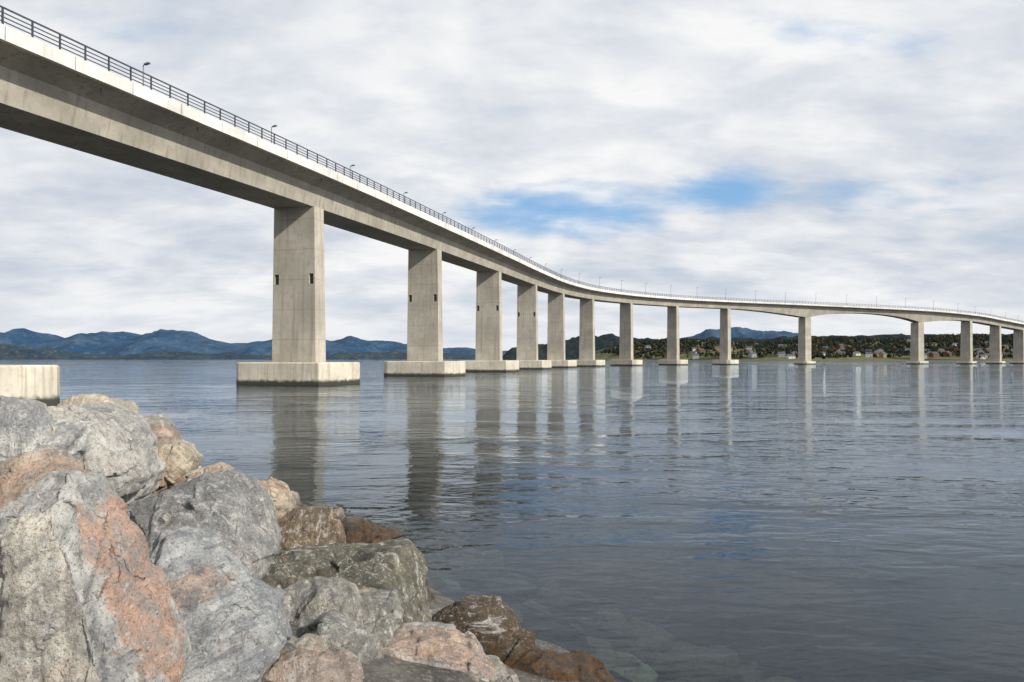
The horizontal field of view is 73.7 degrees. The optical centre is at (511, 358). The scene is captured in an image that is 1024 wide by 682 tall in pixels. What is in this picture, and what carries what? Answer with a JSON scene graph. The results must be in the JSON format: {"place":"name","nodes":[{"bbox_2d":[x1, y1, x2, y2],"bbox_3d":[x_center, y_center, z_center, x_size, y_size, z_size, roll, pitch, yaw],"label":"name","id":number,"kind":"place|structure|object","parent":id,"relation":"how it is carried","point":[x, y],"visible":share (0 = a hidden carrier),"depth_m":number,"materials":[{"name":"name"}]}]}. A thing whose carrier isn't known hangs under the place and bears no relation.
{"place":"outdoors","nodes":[
{"label":"outdoors","id":0,"kind":"place"},
{"bbox_2d":[0,344,474,358],"bbox_3d":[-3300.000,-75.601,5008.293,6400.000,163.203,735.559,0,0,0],"label":"coastal hills","id":1,"kind":"structure","parent":0,"point":[14,352],"depth_m":4832.60,"materials":[{"name":"green plant"}]},
{"bbox_2d":[0,327,826,355],"bbox_3d":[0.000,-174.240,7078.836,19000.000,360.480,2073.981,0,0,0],"label":"mountain range","id":2,"kind":"structure","parent":0,"point":[121,343],"depth_m":6772.23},
{"bbox_2d":[0,360,1023,681],"bbox_3d":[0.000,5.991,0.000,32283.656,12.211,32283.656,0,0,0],"label":"shore ground","id":3,"kind":"structure","parent":0,"point":[860,588],"depth_m":47.20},
{"bbox_2d":[0,395,92,461],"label":"boulder","id":4,"kind":"object","parent":3,"relation":"on","point":[27,425],"visible":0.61,"depth_m":4.91,"materials":[{"name":"stone"}]},
{"bbox_2d":[0,470,191,681],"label":"boulder","id":5,"kind":"object","parent":3,"relation":"on","point":[85,593],"visible":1,"depth_m":2.75,"materials":[{"name":"grey stone"}]},
{"bbox_2d":[57,393,139,413],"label":"boulder","id":6,"kind":"object","parent":3,"relation":"on","point":[80,399],"visible":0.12,"depth_m":9.54,"materials":[{"name":"stone"}]},
{"bbox_2d":[64,402,165,504],"bbox_3d":[-3.805,0.942,6.144,1.191,1.066,1.109,0,0,0],"label":"boulder","id":7,"kind":"object","parent":3,"relation":"on","point":[124,458],"visible":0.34,"depth_m":6.05,"materials":[{"name":"stone"}]},
{"bbox_2d":[153,440,202,493],"bbox_3d":[-3.748,1.165,7.381,0.587,0.536,0.710,0,0,0],"label":"boulder","id":8,"kind":"object","parent":3,"relation":"on","point":[181,458],"visible":0.54,"depth_m":7.26,"materials":[{"name":"stone"}]},
{"bbox_2d":[128,468,281,579],"bbox_3d":[-2.324,1.256,4.867,1.297,0.867,1.072,0,0,0],"label":"boulder","id":9,"kind":"object","parent":3,"relation":"on","point":[233,509],"visible":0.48,"depth_m":4.77,"materials":[{"name":"stone"}]},
{"bbox_2d":[184,462,232,481],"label":"boulder","id":10,"kind":"object","parent":3,"relation":"on","point":[216,467],"visible":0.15,"depth_m":7.03,"materials":[{"name":"stone"}]},
{"bbox_2d":[149,525,291,681],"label":"boulder","id":11,"kind":"object","parent":3,"relation":"on","point":[229,608],"visible":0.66,"depth_m":3.55,"materials":[{"name":"stone"}]},
{"bbox_2d":[278,505,345,550],"bbox_3d":[-2.384,2.046,7.703,1.027,0.748,1.023,0,0,0],"label":"boulder","id":12,"kind":"object","parent":3,"relation":"on","point":[306,526],"visible":0.38,"depth_m":7.48,"materials":[{"name":"stone"}]},
{"bbox_2d":[256,477,295,523],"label":"boulder","id":13,"kind":"object","parent":12,"relation":"on","point":[281,495],"visible":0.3,"depth_m":7.54,"materials":[{"name":"stone"}]},
{"bbox_2d":[263,647,362,681],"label":"boulder","id":14,"kind":"object","parent":3,"relation":"on","point":[300,664],"visible":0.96,"depth_m":3.71,"materials":[{"name":"stone"}]},
{"bbox_2d":[299,609,383,663],"bbox_3d":[-1.196,2.042,4.477,0.688,0.664,0.765,0,0,0],"label":"boulder","id":15,"kind":"object","parent":3,"relation":"on","point":[334,628],"visible":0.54,"depth_m":4.52,"materials":[{"name":"stone"}]},
{"bbox_2d":[283,576,403,647],"bbox_3d":[-1.385,2.054,5.170,1.146,0.575,1.079,0,0,0],"label":"boulder","id":16,"kind":"object","parent":3,"relation":"on","point":[379,613],"visible":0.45,"depth_m":5.13,"materials":[{"name":"stone"}]},
{"bbox_2d":[261,538,431,623],"bbox_3d":[-1.564,2.043,5.891,1.784,0.776,1.422,0,0,0],"label":"boulder","id":17,"kind":"object","parent":3,"relation":"on","point":[399,565],"visible":0.41,"depth_m":5.88,"materials":[{"name":"stone"}]},
{"bbox_2d":[381,621,496,681],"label":"boulder","id":18,"kind":"object","parent":3,"relation":"on","point":[441,645],"visible":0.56,"depth_m":4.94,"materials":[{"name":"stone"}]},
{"bbox_2d":[127,466,796,681],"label":"riprap boulders","id":19,"kind":"object","parent":3,"relation":"on","point":[665,655],"visible":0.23,"depth_m":10.21,"materials":[{"name":"stone"}]},
{"bbox_2d":[0,448,127,513],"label":"boulder","id":20,"kind":"object","parent":19,"relation":"on","point":[20,473],"visible":0.2,"depth_m":3.84,"materials":[{"name":"stone"}]},
{"bbox_2d":[143,414,182,445],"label":"boulder","id":21,"kind":"object","parent":19,"relation":"on","point":[163,427],"visible":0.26,"depth_m":7.82,"materials":[{"name":"stone"}]},
{"bbox_2d":[431,594,541,668],"bbox_3d":[-0.289,2.629,6.308,1.154,0.715,1.112,0,0,0],"label":"boulder","id":22,"kind":"object","parent":3,"relation":"on","point":[491,623],"visible":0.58,"depth_m":6.20,"materials":[{"name":"stone"}]},
{"bbox_2d":[0,5,1023,411],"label":"concrete bridge","id":23,"kind":"structure","parent":3,"relation":"on","point":[48,93],"depth_m":81.98,"materials":[{"name":"concrete"}]},
{"bbox_2d":[143,62,150,85],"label":"street lamp","id":24,"kind":"object","parent":23,"relation":"on","point":[146,63],"visible":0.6,"depth_m":66.41,"materials":[{"name":"metal"}]},
{"bbox_2d":[503,602,522,625],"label":"boulder","id":25,"kind":"object","parent":3,"relation":"on","point":[519,615],"visible":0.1,"depth_m":8.20,"materials":[{"name":"stone"}]},
{"bbox_2d":[508,649,616,681],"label":"boulder","id":26,"kind":"object","parent":3,"relation":"on","point":[579,666],"visible":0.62,"depth_m":6.04,"materials":[{"name":"stone"}]},
{"bbox_2d":[591,650,658,681],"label":"boulder","id":27,"kind":"object","parent":3,"relation":"on","point":[632,667],"visible":0.58,"depth_m":6.81,"materials":[{"name":"stone"}]},
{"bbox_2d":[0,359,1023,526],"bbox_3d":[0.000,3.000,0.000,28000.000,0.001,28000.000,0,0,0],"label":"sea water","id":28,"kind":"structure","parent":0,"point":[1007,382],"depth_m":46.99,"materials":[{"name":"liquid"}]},
{"bbox_2d":[0,0,1023,350],"label":"sky","id":29,"kind":"structure","parent":0,"point":[818,151],"materials":[{"name":"white"}]},
{"bbox_2d":[502,333,1012,359],"bbox_3d":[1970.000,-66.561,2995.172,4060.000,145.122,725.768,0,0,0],"label":"wooded hills","id":30,"kind":"structure","parent":0,"point":[604,341],"depth_m":2877.12,"materials":[{"name":"green plant"}]},
{"bbox_2d":[573,341,1012,362],"bbox_3d":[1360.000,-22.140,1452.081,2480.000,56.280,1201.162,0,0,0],"label":"coastal terrain","id":31,"kind":"structure","parent":0,"point":[683,356],"depth_m":985.86,"materials":[{"name":"green plant"}]},
{"bbox_2d":[691,353,698,358],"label":"wooden house","id":32,"kind":"structure","parent":31,"relation":"on","point":[695,356],"depth_m":1008.87,"materials":[{"name":"wood"}]},
{"bbox_2d":[748,352,756,357],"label":"wooden house","id":33,"kind":"structure","parent":31,"relation":"on","point":[752,354],"depth_m":946.44,"materials":[{"name":"wood"}]},
{"bbox_2d":[777,351,785,356],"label":"wooden house","id":34,"kind":"structure","parent":31,"relation":"on","point":[781,354],"depth_m":944.10,"materials":[{"name":"wood"}]},
{"bbox_2d":[786,353,794,358],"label":"wooden house","id":35,"kind":"structure","parent":31,"relation":"on","point":[790,356],"depth_m":906.05,"materials":[{"name":"wood"}]},
{"bbox_2d":[600,333,1012,358],"bbox_3d":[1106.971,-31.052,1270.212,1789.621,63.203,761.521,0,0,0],"label":"distant forest","id":36,"kind":"object","parent":31,"relation":"on","point":[885,345],"visible":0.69,"depth_m":1198.24,"materials":[{"name":"green plant"}]},
{"bbox_2d":[853,351,860,355],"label":"wooden house","id":37,"kind":"structure","parent":31,"relation":"on","point":[855,353],"depth_m":1015.79,"materials":[{"name":"wood"}]},
{"bbox_2d":[865,351,872,356],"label":"wooden house","id":38,"kind":"structure","parent":31,"relation":"on","point":[868,354],"depth_m":959.21,"materials":[{"name":"wood"}]},
{"bbox_2d":[879,352,886,357],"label":"wooden house","id":39,"kind":"structure","parent":31,"relation":"on","point":[882,354],"depth_m":939.10,"materials":[{"name":"wood"}]},
{"bbox_2d":[929,351,938,357],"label":"wooden house","id":40,"kind":"structure","parent":31,"relation":"on","point":[933,354],"depth_m":940.08,"materials":[{"name":"red wood"}]},
{"bbox_2d":[943,350,951,356],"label":"wooden house","id":41,"kind":"structure","parent":31,"relation":"on","point":[947,352],"depth_m":978.56,"materials":[{"name":"red wood"}]},
{"bbox_2d":[975,354,985,358],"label":"wooden house","id":42,"kind":"structure","parent":31,"relation":"on","point":[983,356],"depth_m":919.34,"materials":[{"name":"white wood"}]}
]}

